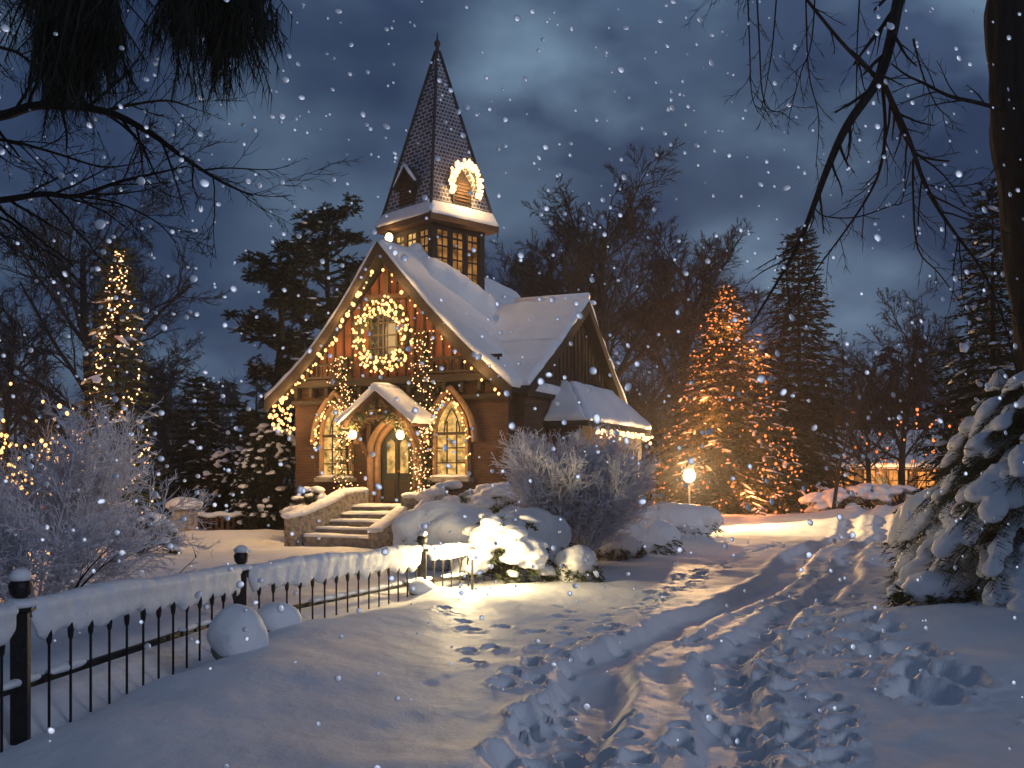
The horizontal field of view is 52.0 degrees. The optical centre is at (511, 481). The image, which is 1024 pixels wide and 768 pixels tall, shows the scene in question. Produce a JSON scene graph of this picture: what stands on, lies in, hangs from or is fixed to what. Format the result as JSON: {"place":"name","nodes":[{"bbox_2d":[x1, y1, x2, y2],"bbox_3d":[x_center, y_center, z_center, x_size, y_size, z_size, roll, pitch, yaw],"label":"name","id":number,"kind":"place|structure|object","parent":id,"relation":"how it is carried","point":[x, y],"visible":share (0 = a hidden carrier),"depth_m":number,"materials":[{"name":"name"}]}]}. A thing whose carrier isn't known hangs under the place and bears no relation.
{"place":"outdoors","nodes":[
{"label":"outdoors","id":0,"kind":"place"},
{"bbox_2d":[0,0,1015,482],"label":"sky","id":1,"kind":"structure","parent":0,"point":[568,73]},
{"bbox_2d":[0,483,1023,767],"bbox_3d":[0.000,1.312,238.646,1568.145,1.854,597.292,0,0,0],"label":"snowy ground","id":2,"kind":"structure","parent":0,"point":[958,703],"depth_m":9.35,"materials":[{"name":"white snow"}]},
{"bbox_2d":[0,259,72,514],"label":"bare tree","id":3,"kind":"object","parent":2,"relation":"on","point":[8,420],"visible":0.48,"depth_m":55.82,"materials":[{"name":"brown plant"}]},
{"bbox_2d":[0,387,84,504],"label":"lit shrub","id":4,"kind":"object","parent":2,"relation":"on","point":[51,427],"visible":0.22,"depth_m":30.33,"materials":[{"name":"brown plant"}]},
{"bbox_2d":[9,382,80,483],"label":"string lights","id":5,"kind":"object","parent":4,"relation":"attached to","point":[44,445],"visible":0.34,"depth_m":30.46},
{"bbox_2d":[0,396,142,518],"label":"lit shrub","id":6,"kind":"object","parent":2,"relation":"on","point":[7,470],"visible":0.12,"depth_m":29.30,"materials":[{"name":"brown plant"}]},
{"bbox_2d":[0,400,134,495],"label":"string lights","id":7,"kind":"object","parent":6,"relation":"attached to","point":[59,405],"visible":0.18,"depth_m":29.33},
{"bbox_2d":[0,391,220,600],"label":"frosty bush","id":8,"kind":"object","parent":2,"relation":"on","point":[83,513],"visible":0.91,"depth_m":14.38,"materials":[{"name":"grey plant"}]},
{"bbox_2d":[0,167,229,484],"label":"bare tree","id":9,"kind":"object","parent":2,"relation":"on","point":[82,333],"visible":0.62,"depth_m":45.07,"materials":[{"name":"brown plant"}]},
{"bbox_2d":[68,240,171,538],"bbox_3d":[-10.439,-2.265,27.965,2.705,8.414,2.855,0,0,-25],"label":"lit fir tree","id":10,"kind":"object","parent":2,"relation":"on","point":[116,361],"visible":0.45,"depth_m":27.88,"materials":[{"name":"green plant"}]},
{"bbox_2d":[84,251,153,540],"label":"string lights","id":11,"kind":"object","parent":10,"relation":"attached to","point":[109,326],"visible":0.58,"depth_m":27.80,"materials":[{"name":"glass"}]},
{"bbox_2d":[74,542,196,606],"bbox_3d":[-4.332,1.040,11.239,1.903,0.794,0.482,0,0,-13],"label":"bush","id":12,"kind":"object","parent":2,"relation":"on","point":[81,578],"visible":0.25,"depth_m":11.21,"materials":[{"name":"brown plant"}]},
{"bbox_2d":[107,512,183,555],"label":"snow covered shrub","id":13,"kind":"object","parent":2,"relation":"on","point":[176,549],"visible":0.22,"depth_m":24.90,"materials":[{"name":"grey plant"}]},
{"bbox_2d":[0,0,292,156],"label":"pine tree","id":14,"kind":"object","parent":2,"relation":"on","point":[71,54],"visible":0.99,"depth_m":7.65,"materials":[{"name":"green plant"}]},
{"bbox_2d":[120,330,226,508],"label":"bare tree","id":15,"kind":"object","parent":2,"relation":"on","point":[165,423],"visible":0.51,"depth_m":60.06,"materials":[{"name":"brown plant"}]},
{"bbox_2d":[0,5,359,316],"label":"bare tree","id":16,"kind":"object","parent":2,"relation":"on","point":[18,110],"visible":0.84,"depth_m":9.46,"materials":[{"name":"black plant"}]},
{"bbox_2d":[165,497,203,531],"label":"stone pillar","id":17,"kind":"structure","parent":2,"relation":"on","point":[171,503],"depth_m":32.06,"materials":[{"name":"stone"}]},
{"bbox_2d":[146,371,233,527],"bbox_3d":[-12.089,-1.032,40.057,4.502,6.571,4.204,0,0,41],"label":"spruce tree","id":18,"kind":"object","parent":2,"relation":"on","point":[188,473],"visible":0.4,"depth_m":39.70,"materials":[{"name":"green plant"}]},
{"bbox_2d":[196,446,262,528],"bbox_3d":[-9.597,0.371,36.001,2.852,3.202,2.297,0,0,0],"label":"snow covered shrub","id":19,"kind":"object","parent":2,"relation":"on","point":[222,483],"visible":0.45,"depth_m":35.52,"materials":[{"name":"green plant"}]},
{"bbox_2d":[207,604,268,659],"bbox_3d":[-2.584,1.482,9.903,0.531,0.662,0.519,0,0,32],"label":"snow covered stone","id":20,"kind":"object","parent":2,"relation":"on","point":[226,634],"visible":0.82,"depth_m":9.72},
{"bbox_2d":[198,511,283,529],"bbox_3d":[-7.853,1.352,33.295,4.544,0.887,0.221,0,0,-19],"label":"picket fence","id":21,"kind":"object","parent":2,"relation":"on","point":[222,514],"visible":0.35,"depth_m":32.86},
{"bbox_2d":[0,530,515,752],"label":"iron fence","id":22,"kind":"object","parent":2,"relation":"on","point":[107,603],"visible":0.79,"depth_m":10.11,"materials":[{"name":"black metal"}]},
{"bbox_2d":[226,424,294,529],"bbox_3d":[-7.664,0.038,33.503,2.946,3.800,2.342,0,0,0],"label":"snow covered shrub","id":23,"kind":"object","parent":2,"relation":"on","point":[264,507],"visible":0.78,"depth_m":33.04,"materials":[{"name":"green plant"}]},
{"bbox_2d":[198,236,328,492],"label":"pine tree","id":24,"kind":"object","parent":2,"relation":"on","point":[288,268],"visible":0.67,"depth_m":41.46,"materials":[{"name":"green plant"}]},
{"bbox_2d":[257,602,301,631],"bbox_3d":[-2.619,1.569,11.690,0.543,0.462,0.479,0,0,0],"label":"snow covered stone","id":25,"kind":"object","parent":2,"relation":"on","point":[272,617],"visible":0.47,"depth_m":11.52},
{"bbox_2d":[282,485,325,532],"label":"snow covered shrub","id":26,"kind":"object","parent":2,"relation":"on","point":[316,492],"visible":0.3,"depth_m":29.98,"materials":[{"name":"white snow"}]},
{"bbox_2d":[252,191,371,437],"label":"pine tree","id":27,"kind":"object","parent":2,"relation":"on","point":[315,223],"visible":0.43,"depth_m":44.54,"materials":[{"name":"green plant"}]},
{"bbox_2d":[281,487,418,548],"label":"entrance steps","id":28,"kind":"structure","parent":2,"relation":"on","point":[349,517],"depth_m":28.09,"materials":[{"name":"stone"}]},
{"bbox_2d":[408,579,434,595],"bbox_3d":[-1.401,1.664,16.205,0.443,0.323,0.437,0,0,0],"label":"snow covered stone","id":29,"kind":"object","parent":2,"relation":"on","point":[421,586],"visible":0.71,"depth_m":16.05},
{"bbox_2d":[387,500,494,571],"bbox_3d":[-1.230,1.191,21.022,2.579,1.660,2.153,0,0,0],"label":"snow covered bush","id":30,"kind":"object","parent":2,"relation":"on","point":[444,517],"visible":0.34,"depth_m":20.32,"materials":[{"name":"white snow"}]},
{"bbox_2d":[414,479,473,507],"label":"snow covered shrub","id":31,"kind":"object","parent":2,"relation":"on","point":[435,492],"visible":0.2,"depth_m":26.38,"materials":[{"name":"white snow"}]},
{"bbox_2d":[264,33,652,538],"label":"church","id":32,"kind":"structure","parent":2,"relation":"on","point":[450,274],"depth_m":30.46,"materials":[{"name":"brick"}]},
{"bbox_2d":[272,405,294,433],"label":"string lights","id":33,"kind":"object","parent":32,"relation":"attached to","point":[281,421],"visible":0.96,"depth_m":31.21},
{"bbox_2d":[268,270,373,418],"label":"string lights","id":34,"kind":"object","parent":32,"relation":"attached to","point":[318,354],"visible":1,"depth_m":30.29,"materials":[{"name":"glass"}]},
{"bbox_2d":[310,400,350,474],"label":"string lights","id":35,"kind":"object","parent":32,"relation":"attached to","point":[321,416],"visible":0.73,"depth_m":30.68,"materials":[{"name":"glass"}]},
{"bbox_2d":[310,390,358,481],"bbox_3d":[-5.180,-1.346,30.742,1.673,2.702,0.303,0,0,25],"label":"window","id":36,"kind":"structure","parent":32,"relation":"in","point":[327,437],"depth_m":30.87,"materials":[{"name":"glass"}]},
{"bbox_2d":[323,353,360,488],"bbox_3d":[-4.897,-1.449,30.420,1.278,4.600,0.965,0,0,0],"label":"light garland","id":37,"kind":"object","parent":32,"relation":"attached to","point":[346,449],"visible":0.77,"depth_m":30.40,"materials":[{"name":"green plant"}]},
{"bbox_2d":[349,425,356,440],"bbox_3d":[-4.436,-1.382,29.261,0.209,0.476,0.220,0,0,0],"label":"hanging lantern","id":38,"kind":"object","parent":32,"relation":"hanging from","point":[353,436],"visible":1,"depth_m":29.20,"materials":[{"name":"glass"}]},
{"bbox_2d":[337,399,410,440],"bbox_3d":[-3.772,-1.705,28.846,2.266,1.205,0.605,0,0,23],"label":"porch garland","id":39,"kind":"object","parent":32,"relation":"attached to","point":[361,417],"visible":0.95,"depth_m":28.80},
{"bbox_2d":[346,295,417,374],"bbox_3d":[-3.717,-4.151,29.785,2.353,2.287,0.431,0,0,25],"label":"wreath","id":40,"kind":"object","parent":32,"relation":"attached to","point":[391,361],"visible":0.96,"depth_m":29.70,"materials":[{"name":"yellow plant"}]},
{"bbox_2d":[369,309,397,360],"bbox_3d":[-3.668,-4.200,30.059,0.940,1.500,0.075,0,0,25],"label":"gable window","id":41,"kind":"structure","parent":32,"relation":"in","point":[392,334],"depth_m":30.04,"materials":[{"name":"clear glass"}]},
{"bbox_2d":[385,231,392,241],"bbox_3d":[-3.736,-7.449,31.885,0.228,0.442,0.240,0,0,0],"label":"hanging lantern","id":42,"kind":"object","parent":32,"relation":"hanging from","point":[388,236],"visible":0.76,"depth_m":31.80,"materials":[{"name":"glass"}]},
{"bbox_2d":[381,426,412,502],"bbox_3d":[-3.270,-0.475,29.920,1.120,2.350,0.129,0,0,25],"label":"door","id":43,"kind":"structure","parent":32,"relation":"in","point":[395,465],"depth_m":29.97,"materials":[{"name":"green wood"}]},
{"bbox_2d":[397,424,403,440],"bbox_3d":[-3.041,-1.342,28.610,0.209,0.476,0.220,0,0,0],"label":"hanging lantern","id":44,"kind":"object","parent":32,"relation":"hanging from","point":[399,434],"visible":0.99,"depth_m":28.54,"materials":[{"name":"glass"}]},
{"bbox_2d":[404,329,441,491],"bbox_3d":[-2.487,-1.711,29.313,1.362,5.105,0.775,0,0,14],"label":"light garland","id":45,"kind":"object","parent":32,"relation":"attached to","point":[429,386],"visible":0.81,"depth_m":29.27,"materials":[{"name":"green plant"}]},
{"bbox_2d":[382,269,499,394],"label":"string lights","id":46,"kind":"object","parent":32,"relation":"attached to","point":[471,368],"visible":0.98,"depth_m":28.70,"materials":[{"name":"glass"}]},
{"bbox_2d":[426,391,470,474],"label":"string lights","id":47,"kind":"object","parent":32,"relation":"attached to","point":[455,407],"visible":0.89,"depth_m":28.95,"materials":[{"name":"glass"}]},
{"bbox_2d":[423,385,476,481],"bbox_3d":[-1.709,-1.346,29.122,1.673,2.702,0.307,0,0,25],"label":"window","id":48,"kind":"structure","parent":32,"relation":"in","point":[448,427],"depth_m":29.15,"materials":[{"name":"glass"}]},
{"bbox_2d":[448,158,483,199],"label":"light arch","id":49,"kind":"structure","parent":32,"relation":"attached to","point":[472,168],"depth_m":31.25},
{"bbox_2d":[596,428,652,444],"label":"string lights","id":50,"kind":"object","parent":32,"relation":"attached to","point":[628,434],"visible":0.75,"depth_m":32.67,"materials":[{"name":"glass"}]},
{"bbox_2d":[626,450,638,474],"bbox_3d":[3.859,-0.200,33.679,0.075,1.600,1.070,0,0,25],"label":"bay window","id":51,"kind":"structure","parent":32,"relation":"in","point":[626,450],"depth_m":34.09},
{"bbox_2d":[468,546,476,589],"bbox_3d":[-0.642,1.497,17.000,0.140,0.910,0.140,0,0,0],"label":"garden lantern","id":52,"kind":"object","parent":2,"relation":"on","point":[472,553],"visible":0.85,"depth_m":16.98,"materials":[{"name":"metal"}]},
{"bbox_2d":[467,482,520,512],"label":"snow covered shrub","id":53,"kind":"object","parent":2,"relation":"on","point":[495,498],"visible":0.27,"depth_m":25.89,"materials":[{"name":"white snow"}]},
{"bbox_2d":[450,511,555,583],"bbox_3d":[-0.158,1.221,18.308,1.881,1.447,1.526,0,0,0],"label":"bush","id":54,"kind":"object","parent":2,"relation":"on","point":[521,548],"visible":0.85,"depth_m":17.78,"materials":[{"name":"white plant"}]},
{"bbox_2d":[0,341,1012,502],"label":"woodland","id":55,"kind":"object","parent":2,"relation":"on","point":[231,397],"visible":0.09,"depth_m":95.27,"materials":[{"name":"brown plant"}]},
{"bbox_2d":[494,507,575,572],"bbox_3d":[0.378,1.206,20.188,1.731,1.446,1.480,0,0,0],"label":"snow covered bush","id":56,"kind":"object","parent":2,"relation":"on","point":[550,526],"visible":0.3,"depth_m":19.76,"materials":[{"name":"white snow"}]},
{"bbox_2d":[485,220,649,384],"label":"bare tree","id":57,"kind":"object","parent":2,"relation":"on","point":[549,267],"visible":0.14,"depth_m":55.83,"materials":[{"name":"brown plant"}]},
{"bbox_2d":[489,422,661,553],"bbox_3d":[1.268,0.284,21.277,3.499,3.013,3.620,0,0,0],"label":"frosty bush","id":58,"kind":"object","parent":2,"relation":"on","point":[600,511],"visible":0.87,"depth_m":20.64,"materials":[{"name":"grey plant"}]},
{"bbox_2d":[547,545,605,582],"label":"snow covered bush","id":59,"kind":"object","parent":2,"relation":"on","point":[576,567],"visible":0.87,"depth_m":17.94,"materials":[{"name":"white snow"}]},
{"bbox_2d":[595,533,647,560],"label":"snow covered bush","id":60,"kind":"object","parent":2,"relation":"on","point":[631,548],"visible":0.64,"depth_m":22.25,"materials":[{"name":"white snow"}]},
{"bbox_2d":[485,137,759,431],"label":"bare tree","id":61,"kind":"object","parent":2,"relation":"on","point":[598,255],"visible":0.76,"depth_m":51.87,"materials":[{"name":"brown plant"}]},
{"bbox_2d":[617,518,685,555],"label":"snow covered bush","id":62,"kind":"object","parent":2,"relation":"on","point":[659,536],"visible":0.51,"depth_m":24.00,"materials":[{"name":"white snow"}]},
{"bbox_2d":[634,502,724,538],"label":"snow covered bush","id":63,"kind":"object","parent":2,"relation":"on","point":[705,521],"visible":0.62,"depth_m":29.38,"materials":[{"name":"white snow"}]},
{"bbox_2d":[683,463,694,503],"bbox_3d":[6.418,0.558,38.000,0.440,2.540,0.440,0,0,0],"label":"street lamp","id":64,"kind":"object","parent":2,"relation":"on","point":[689,475],"visible":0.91,"depth_m":37.88,"materials":[{"name":"glass"}]},
{"bbox_2d":[597,202,791,500],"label":"bare tree","id":65,"kind":"object","parent":2,"relation":"on","point":[706,282],"visible":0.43,"depth_m":66.76,"materials":[{"name":"brown plant"}]},
{"bbox_2d":[643,280,828,515],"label":"lit fir tree","id":66,"kind":"object","parent":2,"relation":"on","point":[711,458],"visible":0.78,"depth_m":55.76,"materials":[{"name":"green plant"}]},
{"bbox_2d":[649,286,818,512],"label":"string lights","id":67,"kind":"object","parent":66,"relation":"attached to","point":[765,435],"visible":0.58,"depth_m":55.61,"materials":[{"name":"glass"}]},
{"bbox_2d":[737,225,875,511],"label":"spruce tree","id":68,"kind":"object","parent":2,"relation":"on","point":[799,391],"visible":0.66,"depth_m":61.19,"materials":[{"name":"green plant"}]},
{"bbox_2d":[797,382,877,508],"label":"bare tree","id":69,"kind":"object","parent":2,"relation":"on","point":[850,430],"visible":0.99,"depth_m":48.21,"materials":[{"name":"brown plant"}]},
{"bbox_2d":[680,0,1023,396],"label":"bare tree","id":70,"kind":"object","parent":2,"relation":"on","point":[1004,55],"visible":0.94,"depth_m":15.66,"materials":[{"name":"brown plant"}]},
{"bbox_2d":[796,483,919,512],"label":"snowy hedge","id":71,"kind":"object","parent":2,"relation":"on","point":[815,502],"visible":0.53,"depth_m":51.53,"materials":[{"name":"white snow"}]},
{"bbox_2d":[815,328,923,506],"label":"bare tree","id":72,"kind":"object","parent":2,"relation":"on","point":[853,376],"visible":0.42,"depth_m":69.19,"materials":[{"name":"brown plant"}]},
{"bbox_2d":[813,419,941,504],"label":"cottage","id":73,"kind":"structure","parent":2,"relation":"on","point":[890,475],"depth_m":75.27,"materials":[{"name":"paint"}]},
{"bbox_2d":[833,469,854,487],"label":"window","id":74,"kind":"structure","parent":73,"relation":"in","point":[851,477],"depth_m":75.58,"materials":[{"name":"yellow glass"}]},
{"bbox_2d":[863,469,875,484],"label":"window","id":75,"kind":"structure","parent":73,"relation":"in","point":[873,473],"depth_m":75.36,"materials":[{"name":"glass"}]},
{"bbox_2d":[875,477,887,504],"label":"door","id":76,"kind":"structure","parent":73,"relation":"in","point":[879,481],"depth_m":75.25,"materials":[{"name":"gold wood"}]},
{"bbox_2d":[888,469,908,485],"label":"window","id":77,"kind":"structure","parent":73,"relation":"in","point":[890,475],"depth_m":75.14,"materials":[{"name":"glass"}]},
{"bbox_2d":[917,471,935,488],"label":"window","id":78,"kind":"structure","parent":73,"relation":"in","point":[922,472],"depth_m":74.86,"materials":[{"name":"yellow glass"}]},
{"bbox_2d":[842,406,961,503],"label":"lit shrub","id":79,"kind":"object","parent":2,"relation":"on","point":[876,468],"visible":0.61,"depth_m":58.71,"materials":[{"name":"brown plant"}]},
{"bbox_2d":[845,408,950,473],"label":"string lights","id":80,"kind":"object","parent":79,"relation":"attached to","point":[933,440],"visible":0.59,"depth_m":58.82},
{"bbox_2d":[880,488,937,570],"bbox_3d":[7.945,1.020,19.513,2.031,1.872,1.737,0,0,0],"label":"snow-covered bush","id":81,"kind":"object","parent":2,"relation":"on","point":[901,518],"visible":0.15,"depth_m":19.30,"materials":[{"name":"white snow"}]},
{"bbox_2d":[840,277,981,502],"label":"bare tree","id":82,"kind":"object","parent":2,"relation":"on","point":[913,389],"visible":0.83,"depth_m":62.93,"materials":[{"name":"brown plant"}]},
{"bbox_2d":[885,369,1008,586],"bbox_3d":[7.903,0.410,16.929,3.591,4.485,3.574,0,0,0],"label":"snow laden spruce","id":83,"kind":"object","parent":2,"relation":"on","point":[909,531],"visible":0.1,"depth_m":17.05,"materials":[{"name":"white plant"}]},
{"bbox_2d":[881,370,1023,612],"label":"snow laden spruce","id":84,"kind":"object","parent":2,"relation":"on","point":[992,551],"visible":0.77,"depth_m":13.06,"materials":[{"name":"white plant"}]},
{"bbox_2d":[887,571,981,606],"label":"snow covered branch","id":85,"kind":"object","parent":84,"relation":"attached to","point":[928,589],"visible":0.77,"depth_m":12.98,"materials":[{"name":"white snow"}]},
{"bbox_2d":[892,177,1016,513],"bbox_3d":[11.904,-2.804,26.017,4.610,9.553,4.307,0,0,0],"label":"spruce tree","id":86,"kind":"object","parent":2,"relation":"on","point":[992,344],"visible":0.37,"depth_m":26.01,"materials":[{"name":"green plant"}]},
{"bbox_2d":[895,292,1013,466],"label":"bare tree","id":87,"kind":"object","parent":2,"relation":"on","point":[938,389],"visible":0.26,"depth_m":61.59,"materials":[{"name":"brown plant"}]},
{"bbox_2d":[0,0,1023,767],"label":"falling snow","id":88,"kind":"structure","parent":0,"point":[100,224],"depth_m":10.10,"materials":[{"name":"white snow"}]}
]}

